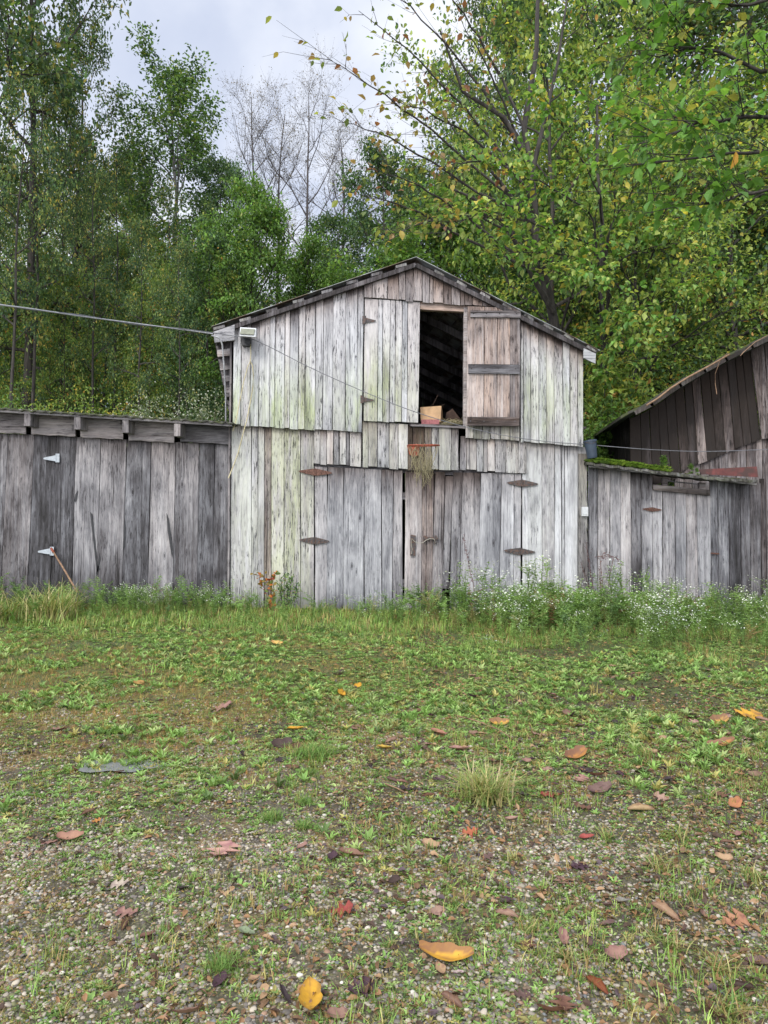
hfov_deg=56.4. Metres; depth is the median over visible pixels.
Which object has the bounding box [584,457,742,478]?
roof moss
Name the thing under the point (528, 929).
grass tuft
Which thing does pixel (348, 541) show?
door
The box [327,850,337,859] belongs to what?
fallen leaf
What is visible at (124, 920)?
fallen leaf
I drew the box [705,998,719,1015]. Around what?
fallen leaf
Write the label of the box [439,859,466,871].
grass tuft
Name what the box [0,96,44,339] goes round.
slim tree
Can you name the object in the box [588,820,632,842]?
grass tuft
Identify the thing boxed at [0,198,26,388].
slender tree
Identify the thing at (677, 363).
understory maple
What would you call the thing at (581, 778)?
fallen leaf
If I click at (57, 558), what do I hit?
broom
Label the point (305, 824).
grass tuft
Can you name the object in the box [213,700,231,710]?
fallen leaf
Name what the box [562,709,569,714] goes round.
fallen leaf
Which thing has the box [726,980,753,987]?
fallen leaf
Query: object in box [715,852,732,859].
fallen leaf
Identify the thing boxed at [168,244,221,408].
slim tree
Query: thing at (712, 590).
leafy weed
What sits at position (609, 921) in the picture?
fallen leaf
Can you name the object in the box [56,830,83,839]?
fallen leaf
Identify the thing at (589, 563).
dock stalk
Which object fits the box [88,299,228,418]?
understory maple
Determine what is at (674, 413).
dark barn
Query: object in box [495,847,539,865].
grass tuft
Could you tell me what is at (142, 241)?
slim tree
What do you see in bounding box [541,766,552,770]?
fallen leaf
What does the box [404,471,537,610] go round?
door
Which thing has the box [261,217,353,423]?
bushy tree
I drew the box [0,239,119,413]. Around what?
understory maple
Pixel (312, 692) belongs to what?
ground cover
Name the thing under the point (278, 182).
bare tree
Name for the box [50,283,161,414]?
understory maple
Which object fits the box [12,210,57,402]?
slender tree
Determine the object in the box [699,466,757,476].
metal sheet
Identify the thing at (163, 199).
slim tree
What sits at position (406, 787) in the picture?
fallen leaf
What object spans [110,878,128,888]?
fallen leaf
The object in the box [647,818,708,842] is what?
grass tuft
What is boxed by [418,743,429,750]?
fallen leaf
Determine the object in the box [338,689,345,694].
fallen leaf
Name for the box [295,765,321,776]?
grass tuft
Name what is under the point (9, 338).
understory maple
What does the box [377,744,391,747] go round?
fallen leaf
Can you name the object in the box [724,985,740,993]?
fallen leaf
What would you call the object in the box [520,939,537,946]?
fallen leaf
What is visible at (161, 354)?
slender tree
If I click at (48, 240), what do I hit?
slender tree
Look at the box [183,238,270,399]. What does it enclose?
forest tree
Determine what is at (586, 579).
dock stalk
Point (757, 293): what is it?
slender tree
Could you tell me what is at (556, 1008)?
fallen leaf
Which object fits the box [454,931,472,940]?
fallen leaf
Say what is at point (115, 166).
slim tree
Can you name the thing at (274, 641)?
fallen leaf
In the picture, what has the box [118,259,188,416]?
slender tree
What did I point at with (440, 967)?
fallen leaf
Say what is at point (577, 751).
fallen leaf
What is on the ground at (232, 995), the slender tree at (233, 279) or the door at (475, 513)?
the slender tree at (233, 279)
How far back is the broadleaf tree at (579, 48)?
16.13 m
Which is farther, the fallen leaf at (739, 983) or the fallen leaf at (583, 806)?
the fallen leaf at (583, 806)
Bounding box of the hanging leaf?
[729,134,737,168]
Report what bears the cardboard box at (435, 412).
on the barn at (329, 498)
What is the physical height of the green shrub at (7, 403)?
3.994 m
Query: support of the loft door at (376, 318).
in the barn at (329, 498)
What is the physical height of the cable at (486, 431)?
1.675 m
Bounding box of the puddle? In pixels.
[78,759,169,771]
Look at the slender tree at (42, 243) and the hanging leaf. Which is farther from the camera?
the slender tree at (42, 243)
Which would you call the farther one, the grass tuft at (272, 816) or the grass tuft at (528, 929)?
the grass tuft at (272, 816)
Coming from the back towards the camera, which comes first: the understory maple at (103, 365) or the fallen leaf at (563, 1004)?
the understory maple at (103, 365)
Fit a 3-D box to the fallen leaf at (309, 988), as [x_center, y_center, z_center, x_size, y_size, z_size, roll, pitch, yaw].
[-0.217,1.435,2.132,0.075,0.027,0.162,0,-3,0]
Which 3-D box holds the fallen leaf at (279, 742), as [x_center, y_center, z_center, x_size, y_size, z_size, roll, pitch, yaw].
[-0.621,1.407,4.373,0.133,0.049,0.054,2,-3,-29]
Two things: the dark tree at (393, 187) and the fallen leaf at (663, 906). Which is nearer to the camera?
the fallen leaf at (663, 906)
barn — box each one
[211,257,599,611]
[587,335,767,606]
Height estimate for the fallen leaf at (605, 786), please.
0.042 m
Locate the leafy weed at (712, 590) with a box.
[707,582,719,608]
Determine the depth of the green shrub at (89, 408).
14.49 m
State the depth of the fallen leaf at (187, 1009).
2.07 m
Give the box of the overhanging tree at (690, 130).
[545,0,767,230]
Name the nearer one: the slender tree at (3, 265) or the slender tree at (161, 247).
the slender tree at (161, 247)
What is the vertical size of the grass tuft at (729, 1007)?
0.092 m
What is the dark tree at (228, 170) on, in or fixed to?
on the ground at (232, 995)
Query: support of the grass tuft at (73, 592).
on the ground at (232, 995)
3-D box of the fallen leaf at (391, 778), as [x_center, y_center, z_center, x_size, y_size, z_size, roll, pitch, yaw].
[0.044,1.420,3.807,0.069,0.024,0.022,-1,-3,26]
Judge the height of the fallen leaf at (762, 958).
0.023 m
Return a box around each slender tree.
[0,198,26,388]
[0,208,54,408]
[0,262,38,402]
[2,170,57,396]
[9,174,77,403]
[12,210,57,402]
[30,246,108,411]
[58,186,127,403]
[69,205,123,358]
[80,184,131,388]
[94,227,128,391]
[97,174,155,376]
[100,207,176,411]
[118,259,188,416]
[120,235,195,417]
[137,284,197,416]
[145,250,220,419]
[162,272,225,442]
[190,247,246,420]
[191,286,228,405]
[464,23,726,364]
[481,82,630,333]
[524,125,640,335]
[610,76,754,392]
[612,124,755,367]
[689,194,767,358]
[708,138,767,401]
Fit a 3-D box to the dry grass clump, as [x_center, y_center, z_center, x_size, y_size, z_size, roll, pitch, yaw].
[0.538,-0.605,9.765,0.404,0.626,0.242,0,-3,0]
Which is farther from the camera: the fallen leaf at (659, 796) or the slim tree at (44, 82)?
the slim tree at (44, 82)
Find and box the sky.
[0,0,767,417]
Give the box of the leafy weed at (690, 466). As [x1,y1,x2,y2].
[687,463,694,473]
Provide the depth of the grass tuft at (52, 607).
8.53 m
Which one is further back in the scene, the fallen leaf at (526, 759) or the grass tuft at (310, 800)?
the fallen leaf at (526, 759)
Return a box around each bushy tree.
[163,162,304,426]
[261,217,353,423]
[319,172,524,475]
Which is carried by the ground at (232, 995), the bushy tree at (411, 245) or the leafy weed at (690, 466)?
the bushy tree at (411, 245)
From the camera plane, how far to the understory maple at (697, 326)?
17.22 m
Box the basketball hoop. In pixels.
[407,443,439,470]
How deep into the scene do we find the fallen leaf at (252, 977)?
2.22 m
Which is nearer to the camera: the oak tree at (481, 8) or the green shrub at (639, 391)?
the green shrub at (639, 391)
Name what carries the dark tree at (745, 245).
on the ground at (232, 995)
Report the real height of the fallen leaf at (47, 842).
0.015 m
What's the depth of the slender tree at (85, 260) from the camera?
34.25 m
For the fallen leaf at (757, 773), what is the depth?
3.93 m
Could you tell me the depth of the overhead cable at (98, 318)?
7.92 m
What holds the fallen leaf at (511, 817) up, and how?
on the ground at (232, 995)
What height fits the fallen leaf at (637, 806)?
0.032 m
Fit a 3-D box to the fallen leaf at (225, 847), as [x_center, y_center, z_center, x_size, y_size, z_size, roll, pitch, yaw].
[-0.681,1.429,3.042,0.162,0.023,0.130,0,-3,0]
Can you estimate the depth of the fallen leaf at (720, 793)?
3.67 m
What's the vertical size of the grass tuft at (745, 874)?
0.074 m
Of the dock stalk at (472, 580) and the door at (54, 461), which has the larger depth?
the door at (54, 461)
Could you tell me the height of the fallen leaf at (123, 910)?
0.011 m
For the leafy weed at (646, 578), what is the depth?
9.79 m
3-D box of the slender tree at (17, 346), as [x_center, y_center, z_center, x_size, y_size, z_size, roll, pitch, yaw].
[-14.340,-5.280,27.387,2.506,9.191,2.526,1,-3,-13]
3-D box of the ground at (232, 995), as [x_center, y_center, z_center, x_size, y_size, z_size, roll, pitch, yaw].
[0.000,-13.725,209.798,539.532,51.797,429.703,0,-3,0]
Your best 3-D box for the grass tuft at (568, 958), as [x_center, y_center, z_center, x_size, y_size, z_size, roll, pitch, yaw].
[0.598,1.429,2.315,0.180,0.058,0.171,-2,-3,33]
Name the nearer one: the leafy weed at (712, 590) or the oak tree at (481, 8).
the leafy weed at (712, 590)
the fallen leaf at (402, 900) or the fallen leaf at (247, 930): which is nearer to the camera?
the fallen leaf at (247, 930)
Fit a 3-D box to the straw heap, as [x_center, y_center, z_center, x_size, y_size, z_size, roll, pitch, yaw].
[1.034,-1.297,10.286,0.596,0.120,0.329,0,-3,0]
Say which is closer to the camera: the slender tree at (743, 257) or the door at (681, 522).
the door at (681, 522)
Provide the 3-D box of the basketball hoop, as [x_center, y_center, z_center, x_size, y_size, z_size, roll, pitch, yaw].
[0.537,-0.752,9.762,0.450,0.374,0.475,0,-3,0]
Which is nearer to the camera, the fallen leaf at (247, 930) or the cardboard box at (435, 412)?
the fallen leaf at (247, 930)
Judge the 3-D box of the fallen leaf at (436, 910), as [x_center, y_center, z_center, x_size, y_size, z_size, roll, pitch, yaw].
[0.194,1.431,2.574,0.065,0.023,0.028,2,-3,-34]
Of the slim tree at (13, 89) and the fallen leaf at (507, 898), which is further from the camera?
the slim tree at (13, 89)
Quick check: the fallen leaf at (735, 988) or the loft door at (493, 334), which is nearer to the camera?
the fallen leaf at (735, 988)
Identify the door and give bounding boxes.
[27,435,76,601]
[299,467,402,609]
[360,299,419,422]
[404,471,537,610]
[467,306,520,426]
[643,489,718,612]
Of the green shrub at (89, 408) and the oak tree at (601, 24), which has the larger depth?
the oak tree at (601, 24)
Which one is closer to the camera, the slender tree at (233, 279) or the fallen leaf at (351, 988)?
the fallen leaf at (351, 988)
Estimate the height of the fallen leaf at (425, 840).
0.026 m
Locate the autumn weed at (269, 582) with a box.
[250,570,280,609]
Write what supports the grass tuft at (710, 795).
on the ground at (232, 995)
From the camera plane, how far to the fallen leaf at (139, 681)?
5.76 m
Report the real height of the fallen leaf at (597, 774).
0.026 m
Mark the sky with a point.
(236, 34)
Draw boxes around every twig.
[385,783,404,792]
[454,714,518,742]
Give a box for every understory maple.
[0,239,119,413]
[0,270,67,436]
[0,302,42,407]
[0,323,90,412]
[40,253,154,414]
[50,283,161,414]
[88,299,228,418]
[96,341,175,416]
[572,295,701,539]
[590,268,767,458]
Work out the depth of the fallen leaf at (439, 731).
4.62 m
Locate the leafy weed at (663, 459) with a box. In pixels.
[659,455,669,468]
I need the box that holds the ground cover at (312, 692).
[0,604,767,1023]
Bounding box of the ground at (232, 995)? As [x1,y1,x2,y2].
[0,433,767,1023]
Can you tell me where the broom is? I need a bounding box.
[50,547,86,600]
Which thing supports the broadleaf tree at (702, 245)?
on the ground at (232, 995)
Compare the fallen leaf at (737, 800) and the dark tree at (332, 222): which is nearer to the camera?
the fallen leaf at (737, 800)
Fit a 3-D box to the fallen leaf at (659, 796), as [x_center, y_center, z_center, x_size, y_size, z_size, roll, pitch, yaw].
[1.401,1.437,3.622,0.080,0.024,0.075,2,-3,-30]
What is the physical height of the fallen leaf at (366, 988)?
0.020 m
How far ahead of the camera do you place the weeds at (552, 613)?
8.83 m
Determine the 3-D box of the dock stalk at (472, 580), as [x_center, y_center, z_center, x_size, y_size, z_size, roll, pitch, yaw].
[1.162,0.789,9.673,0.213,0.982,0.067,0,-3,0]
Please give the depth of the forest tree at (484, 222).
50.10 m
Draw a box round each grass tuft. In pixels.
[0,592,28,622]
[1,578,111,622]
[57,577,83,606]
[95,860,112,871]
[138,922,184,944]
[185,599,216,613]
[196,943,252,982]
[256,805,292,825]
[275,735,347,766]
[283,816,320,832]
[291,793,322,807]
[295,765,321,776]
[334,956,366,978]
[379,934,400,948]
[417,751,546,807]
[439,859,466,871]
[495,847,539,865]
[502,916,544,934]
[540,937,599,970]
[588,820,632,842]
[592,775,615,789]
[628,742,662,758]
[635,843,687,874]
[637,922,712,955]
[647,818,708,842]
[682,946,760,978]
[689,969,767,1022]
[693,784,723,801]
[729,859,767,887]
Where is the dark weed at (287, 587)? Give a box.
[276,572,302,609]
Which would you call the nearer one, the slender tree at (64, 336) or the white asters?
the white asters
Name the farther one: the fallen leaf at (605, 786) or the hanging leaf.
the hanging leaf
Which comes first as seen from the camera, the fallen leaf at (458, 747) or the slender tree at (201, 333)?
the fallen leaf at (458, 747)
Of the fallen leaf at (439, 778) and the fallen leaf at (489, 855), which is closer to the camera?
the fallen leaf at (489, 855)
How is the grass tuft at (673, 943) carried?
on the ground at (232, 995)
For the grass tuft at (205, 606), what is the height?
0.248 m
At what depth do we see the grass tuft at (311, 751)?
4.19 m
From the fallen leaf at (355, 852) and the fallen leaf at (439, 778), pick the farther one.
the fallen leaf at (439, 778)
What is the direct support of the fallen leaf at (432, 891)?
on the ground at (232, 995)
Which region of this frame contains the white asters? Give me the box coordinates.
[106,550,767,659]
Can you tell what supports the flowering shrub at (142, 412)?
on the ground at (232, 995)
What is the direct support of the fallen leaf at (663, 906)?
on the ground at (232, 995)
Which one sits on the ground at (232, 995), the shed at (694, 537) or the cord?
the shed at (694, 537)
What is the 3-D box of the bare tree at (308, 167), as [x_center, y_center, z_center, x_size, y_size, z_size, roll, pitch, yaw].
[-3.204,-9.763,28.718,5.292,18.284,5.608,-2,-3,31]
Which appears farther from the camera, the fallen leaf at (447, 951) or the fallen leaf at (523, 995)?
the fallen leaf at (447, 951)
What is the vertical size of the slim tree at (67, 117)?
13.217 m
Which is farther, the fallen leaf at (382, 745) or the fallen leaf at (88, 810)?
the fallen leaf at (382, 745)
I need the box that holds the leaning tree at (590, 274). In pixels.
[429,53,742,416]
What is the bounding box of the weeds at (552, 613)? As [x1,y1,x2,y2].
[0,572,767,657]
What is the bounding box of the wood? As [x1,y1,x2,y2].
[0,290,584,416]
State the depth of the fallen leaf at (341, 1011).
2.07 m
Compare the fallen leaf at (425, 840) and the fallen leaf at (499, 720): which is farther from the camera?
the fallen leaf at (499, 720)
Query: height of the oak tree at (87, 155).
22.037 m
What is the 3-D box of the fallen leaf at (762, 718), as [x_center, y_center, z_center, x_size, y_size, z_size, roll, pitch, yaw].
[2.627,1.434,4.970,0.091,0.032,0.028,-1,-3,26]
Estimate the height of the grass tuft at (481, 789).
0.200 m
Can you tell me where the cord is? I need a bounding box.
[228,344,253,477]
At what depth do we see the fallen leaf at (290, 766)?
4.01 m
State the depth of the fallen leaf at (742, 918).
2.55 m
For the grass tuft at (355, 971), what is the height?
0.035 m
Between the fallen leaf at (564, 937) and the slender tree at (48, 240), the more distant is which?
the slender tree at (48, 240)
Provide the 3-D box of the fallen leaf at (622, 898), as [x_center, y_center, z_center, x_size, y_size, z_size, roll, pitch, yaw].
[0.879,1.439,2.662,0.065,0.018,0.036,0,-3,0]
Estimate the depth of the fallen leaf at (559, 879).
2.80 m
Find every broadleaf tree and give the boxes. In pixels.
[366,0,767,417]
[488,105,767,484]
[489,0,767,434]
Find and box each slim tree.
[0,51,89,409]
[0,61,81,407]
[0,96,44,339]
[18,98,111,408]
[47,160,128,412]
[50,130,110,410]
[80,145,158,414]
[104,174,159,409]
[105,211,181,414]
[132,176,196,416]
[144,236,214,416]
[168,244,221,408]
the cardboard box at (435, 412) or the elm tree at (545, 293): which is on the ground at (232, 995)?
the elm tree at (545, 293)
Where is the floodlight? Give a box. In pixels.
[240,327,256,346]
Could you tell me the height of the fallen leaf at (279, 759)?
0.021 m
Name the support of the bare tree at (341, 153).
on the ground at (232, 995)
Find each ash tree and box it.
[88,136,183,411]
[97,20,269,406]
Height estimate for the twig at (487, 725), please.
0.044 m
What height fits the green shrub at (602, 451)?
3.636 m
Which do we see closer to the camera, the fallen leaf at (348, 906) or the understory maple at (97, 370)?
the fallen leaf at (348, 906)
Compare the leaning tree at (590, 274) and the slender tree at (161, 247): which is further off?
the slender tree at (161, 247)
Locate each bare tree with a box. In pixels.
[200,66,314,309]
[212,73,326,307]
[242,34,371,306]
[280,99,401,280]
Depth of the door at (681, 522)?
10.01 m
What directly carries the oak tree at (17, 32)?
on the ground at (232, 995)
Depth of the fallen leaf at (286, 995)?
2.15 m
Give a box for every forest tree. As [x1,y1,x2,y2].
[0,281,66,405]
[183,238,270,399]
[347,154,498,284]
[433,174,539,305]
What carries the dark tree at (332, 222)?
on the ground at (232, 995)
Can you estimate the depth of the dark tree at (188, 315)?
18.98 m
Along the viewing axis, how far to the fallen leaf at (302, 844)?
3.09 m
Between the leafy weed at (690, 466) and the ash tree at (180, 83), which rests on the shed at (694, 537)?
the leafy weed at (690, 466)
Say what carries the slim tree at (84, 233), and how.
on the ground at (232, 995)
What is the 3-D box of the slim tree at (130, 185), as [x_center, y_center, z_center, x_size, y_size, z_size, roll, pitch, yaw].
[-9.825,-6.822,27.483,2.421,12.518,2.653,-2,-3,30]
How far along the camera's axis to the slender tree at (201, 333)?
21.44 m
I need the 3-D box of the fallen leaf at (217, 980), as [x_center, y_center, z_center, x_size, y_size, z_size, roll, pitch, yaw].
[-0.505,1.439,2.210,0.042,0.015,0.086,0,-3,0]
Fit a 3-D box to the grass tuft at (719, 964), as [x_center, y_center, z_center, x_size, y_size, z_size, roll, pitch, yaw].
[1.084,1.442,2.287,0.266,0.075,0.242,0,-3,0]
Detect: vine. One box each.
[595,552,621,603]
[646,335,767,405]
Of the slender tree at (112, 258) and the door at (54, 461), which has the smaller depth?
the door at (54, 461)
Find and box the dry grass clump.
[410,446,436,488]
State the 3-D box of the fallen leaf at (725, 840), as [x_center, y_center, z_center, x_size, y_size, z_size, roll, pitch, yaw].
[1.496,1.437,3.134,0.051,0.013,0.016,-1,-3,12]
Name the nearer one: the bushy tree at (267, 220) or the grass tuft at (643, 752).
the grass tuft at (643, 752)
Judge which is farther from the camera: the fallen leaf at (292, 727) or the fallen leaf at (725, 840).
the fallen leaf at (292, 727)
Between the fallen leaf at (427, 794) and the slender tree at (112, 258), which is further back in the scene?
the slender tree at (112, 258)
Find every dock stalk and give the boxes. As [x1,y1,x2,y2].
[463,536,474,596]
[580,563,591,590]
[584,540,593,588]
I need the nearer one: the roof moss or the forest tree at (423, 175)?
the roof moss
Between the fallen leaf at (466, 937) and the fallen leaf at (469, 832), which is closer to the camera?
the fallen leaf at (466, 937)
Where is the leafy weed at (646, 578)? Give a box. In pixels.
[640,572,649,585]
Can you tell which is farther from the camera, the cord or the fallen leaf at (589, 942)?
the cord
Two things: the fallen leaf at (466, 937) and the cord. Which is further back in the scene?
the cord
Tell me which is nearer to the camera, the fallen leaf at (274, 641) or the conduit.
the fallen leaf at (274, 641)
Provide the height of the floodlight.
0.246 m
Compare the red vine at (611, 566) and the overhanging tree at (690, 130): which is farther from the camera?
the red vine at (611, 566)
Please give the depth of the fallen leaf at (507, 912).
2.56 m
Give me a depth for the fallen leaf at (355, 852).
3.02 m
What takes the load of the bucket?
on the roof moss
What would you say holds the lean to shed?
on the ground at (232, 995)
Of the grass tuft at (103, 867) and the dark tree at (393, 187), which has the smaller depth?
the grass tuft at (103, 867)
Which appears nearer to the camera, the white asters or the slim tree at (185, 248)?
the white asters
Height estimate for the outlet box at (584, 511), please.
0.844 m
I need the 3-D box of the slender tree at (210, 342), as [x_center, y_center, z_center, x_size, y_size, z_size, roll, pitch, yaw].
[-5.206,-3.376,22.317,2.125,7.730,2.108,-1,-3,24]
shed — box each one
[0,407,236,605]
[584,462,760,615]
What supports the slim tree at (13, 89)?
on the ground at (232, 995)
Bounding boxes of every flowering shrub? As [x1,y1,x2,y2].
[99,381,171,418]
[153,381,251,475]
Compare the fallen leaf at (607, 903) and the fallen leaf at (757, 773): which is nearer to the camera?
the fallen leaf at (607, 903)
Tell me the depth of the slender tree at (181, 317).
21.10 m
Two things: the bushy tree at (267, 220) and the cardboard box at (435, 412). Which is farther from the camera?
the bushy tree at (267, 220)
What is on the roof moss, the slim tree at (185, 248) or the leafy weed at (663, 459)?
the leafy weed at (663, 459)
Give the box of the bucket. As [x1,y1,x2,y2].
[583,439,596,458]
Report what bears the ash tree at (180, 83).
on the ground at (232, 995)
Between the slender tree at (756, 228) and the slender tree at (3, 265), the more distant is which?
the slender tree at (3, 265)
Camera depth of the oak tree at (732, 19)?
23.10 m
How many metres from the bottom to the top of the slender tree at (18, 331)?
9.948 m
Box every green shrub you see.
[1,382,85,437]
[21,385,143,414]
[583,338,663,452]
[583,392,673,551]
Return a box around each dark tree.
[147,225,247,420]
[175,142,266,416]
[285,203,376,422]
[320,122,466,280]
[485,186,669,424]
[617,148,767,403]
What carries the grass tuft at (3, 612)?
on the ground at (232, 995)
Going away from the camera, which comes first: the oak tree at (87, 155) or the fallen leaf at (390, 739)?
the fallen leaf at (390, 739)
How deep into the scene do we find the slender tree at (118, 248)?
36.02 m
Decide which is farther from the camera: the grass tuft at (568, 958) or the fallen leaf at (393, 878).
the fallen leaf at (393, 878)
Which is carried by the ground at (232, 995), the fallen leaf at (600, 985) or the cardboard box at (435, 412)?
the fallen leaf at (600, 985)
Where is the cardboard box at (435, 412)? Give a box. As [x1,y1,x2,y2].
[420,404,444,424]
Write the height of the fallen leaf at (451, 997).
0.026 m
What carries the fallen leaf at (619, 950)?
on the ground at (232, 995)
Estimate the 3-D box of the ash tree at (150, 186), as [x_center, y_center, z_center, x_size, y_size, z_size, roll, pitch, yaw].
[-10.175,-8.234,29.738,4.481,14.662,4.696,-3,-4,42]
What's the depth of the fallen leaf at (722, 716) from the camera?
4.91 m
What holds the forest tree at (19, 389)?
on the ground at (232, 995)
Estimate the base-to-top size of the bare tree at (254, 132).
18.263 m
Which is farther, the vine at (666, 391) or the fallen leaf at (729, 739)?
the vine at (666, 391)
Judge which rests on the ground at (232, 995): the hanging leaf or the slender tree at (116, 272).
the slender tree at (116, 272)
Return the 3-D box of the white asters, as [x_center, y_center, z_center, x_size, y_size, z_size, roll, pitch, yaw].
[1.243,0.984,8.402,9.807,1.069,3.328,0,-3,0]
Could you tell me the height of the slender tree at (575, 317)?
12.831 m
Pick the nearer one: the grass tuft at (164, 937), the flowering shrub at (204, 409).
the grass tuft at (164, 937)
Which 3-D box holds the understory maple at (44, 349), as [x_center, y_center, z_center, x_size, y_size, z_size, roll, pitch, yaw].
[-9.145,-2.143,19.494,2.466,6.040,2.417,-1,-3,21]
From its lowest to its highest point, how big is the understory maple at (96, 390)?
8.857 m
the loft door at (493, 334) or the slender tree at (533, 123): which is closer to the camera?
the loft door at (493, 334)
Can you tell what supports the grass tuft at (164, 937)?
on the ground at (232, 995)
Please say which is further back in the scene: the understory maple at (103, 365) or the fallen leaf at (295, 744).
the understory maple at (103, 365)
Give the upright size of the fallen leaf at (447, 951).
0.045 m
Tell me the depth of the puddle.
3.98 m
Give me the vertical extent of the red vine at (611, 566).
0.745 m
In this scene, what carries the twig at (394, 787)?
on the ground at (232, 995)
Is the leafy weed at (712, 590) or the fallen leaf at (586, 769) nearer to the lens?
the fallen leaf at (586, 769)
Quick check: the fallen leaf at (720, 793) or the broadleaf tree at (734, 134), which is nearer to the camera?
the fallen leaf at (720, 793)
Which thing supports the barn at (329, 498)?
on the ground at (232, 995)
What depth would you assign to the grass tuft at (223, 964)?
2.29 m
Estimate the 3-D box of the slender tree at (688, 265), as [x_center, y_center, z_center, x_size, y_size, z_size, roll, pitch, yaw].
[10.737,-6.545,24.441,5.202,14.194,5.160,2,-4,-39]
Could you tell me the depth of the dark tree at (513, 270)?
19.58 m
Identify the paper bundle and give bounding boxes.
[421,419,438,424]
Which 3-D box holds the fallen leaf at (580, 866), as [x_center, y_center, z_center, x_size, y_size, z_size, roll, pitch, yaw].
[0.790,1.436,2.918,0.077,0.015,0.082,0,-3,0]
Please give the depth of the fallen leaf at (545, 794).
3.65 m
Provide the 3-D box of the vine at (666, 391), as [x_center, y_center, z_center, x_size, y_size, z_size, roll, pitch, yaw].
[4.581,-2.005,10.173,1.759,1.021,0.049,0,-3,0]
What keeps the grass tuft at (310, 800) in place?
on the ground at (232, 995)
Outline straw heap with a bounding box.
[439,417,462,424]
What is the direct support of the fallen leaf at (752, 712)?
on the ground at (232, 995)
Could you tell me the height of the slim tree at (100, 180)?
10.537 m
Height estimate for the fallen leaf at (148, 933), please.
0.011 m
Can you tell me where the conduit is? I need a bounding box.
[211,335,226,420]
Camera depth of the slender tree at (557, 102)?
19.31 m
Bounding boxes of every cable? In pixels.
[0,304,212,333]
[220,333,767,451]
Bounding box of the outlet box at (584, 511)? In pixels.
[581,467,588,515]
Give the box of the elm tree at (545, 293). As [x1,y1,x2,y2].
[263,0,567,329]
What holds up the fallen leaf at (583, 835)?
on the ground at (232, 995)
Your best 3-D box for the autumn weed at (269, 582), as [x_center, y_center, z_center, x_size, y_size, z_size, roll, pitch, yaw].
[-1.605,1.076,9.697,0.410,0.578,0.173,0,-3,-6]
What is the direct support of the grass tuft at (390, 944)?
on the ground at (232, 995)
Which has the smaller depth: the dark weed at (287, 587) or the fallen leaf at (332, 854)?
the fallen leaf at (332, 854)
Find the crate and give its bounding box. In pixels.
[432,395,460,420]
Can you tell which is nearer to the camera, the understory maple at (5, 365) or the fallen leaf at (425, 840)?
the fallen leaf at (425, 840)
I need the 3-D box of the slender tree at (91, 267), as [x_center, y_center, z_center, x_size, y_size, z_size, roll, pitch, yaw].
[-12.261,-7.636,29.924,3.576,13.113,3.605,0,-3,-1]
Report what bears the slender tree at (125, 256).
on the ground at (232, 995)
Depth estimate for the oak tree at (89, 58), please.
25.73 m
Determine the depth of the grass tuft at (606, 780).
3.80 m
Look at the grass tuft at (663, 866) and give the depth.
2.91 m
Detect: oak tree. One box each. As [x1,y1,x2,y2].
[0,0,117,331]
[0,0,131,412]
[17,7,136,411]
[422,0,584,312]
[508,0,767,415]
[623,0,767,425]
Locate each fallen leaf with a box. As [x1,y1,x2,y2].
[41,839,56,843]
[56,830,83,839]
[80,808,94,814]
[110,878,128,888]
[115,906,137,917]
[121,916,129,929]
[133,680,144,683]
[137,930,154,936]
[172,1004,202,1012]
[206,840,240,854]
[212,969,226,986]
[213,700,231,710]
[237,926,254,933]
[248,974,259,979]
[271,640,282,643]
[271,737,292,747]
[275,757,286,761]
[280,983,290,1002]
[285,764,298,768]
[287,726,303,728]
[292,742,300,747]
[297,842,306,847]
[298,977,322,1009]
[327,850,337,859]
[327,1006,347,1017]
[329,900,352,917]
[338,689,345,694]
[338,847,364,855]
[348,976,375,996]
[362,974,370,992]
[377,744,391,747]
[385,737,396,742]
[386,776,396,781]
[388,875,399,882]
[394,896,409,901]
[399,785,416,789]
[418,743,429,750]
[419,940,473,960]
[422,792,434,795]
[422,838,439,847]
[422,888,435,895]
[430,728,446,733]
[430,905,445,914]
[433,775,444,780]
[435,961,445,972]
[441,990,462,1007]
[449,745,469,749]
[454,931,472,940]
[462,826,477,836]
[481,853,492,859]
[489,717,508,724]
[495,908,517,917]
[497,896,513,901]
[505,815,517,819]
[514,988,530,1000]
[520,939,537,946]
[522,757,530,761]
[536,1003,563,1010]
[540,791,559,796]
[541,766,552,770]
[547,994,579,1010]
[554,875,568,883]
[558,926,568,943]
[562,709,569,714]
[564,745,586,757]
[568,861,588,869]
[572,774,589,781]
[574,802,590,809]
[578,766,593,771]
[579,833,593,837]
[581,933,592,944]
[586,975,608,993]
[587,781,611,791]
[589,772,604,775]
[600,919,614,924]
[602,902,611,905]
[605,945,627,958]
[612,897,630,901]
[628,803,654,809]
[651,901,678,919]
[653,791,668,800]
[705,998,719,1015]
[707,736,734,745]
[709,713,728,723]
[712,790,727,796]
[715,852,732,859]
[720,838,732,841]
[722,908,750,929]
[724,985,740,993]
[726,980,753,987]
[728,796,741,807]
[734,708,762,719]
[744,955,767,964]
[748,771,762,775]
[756,716,767,720]

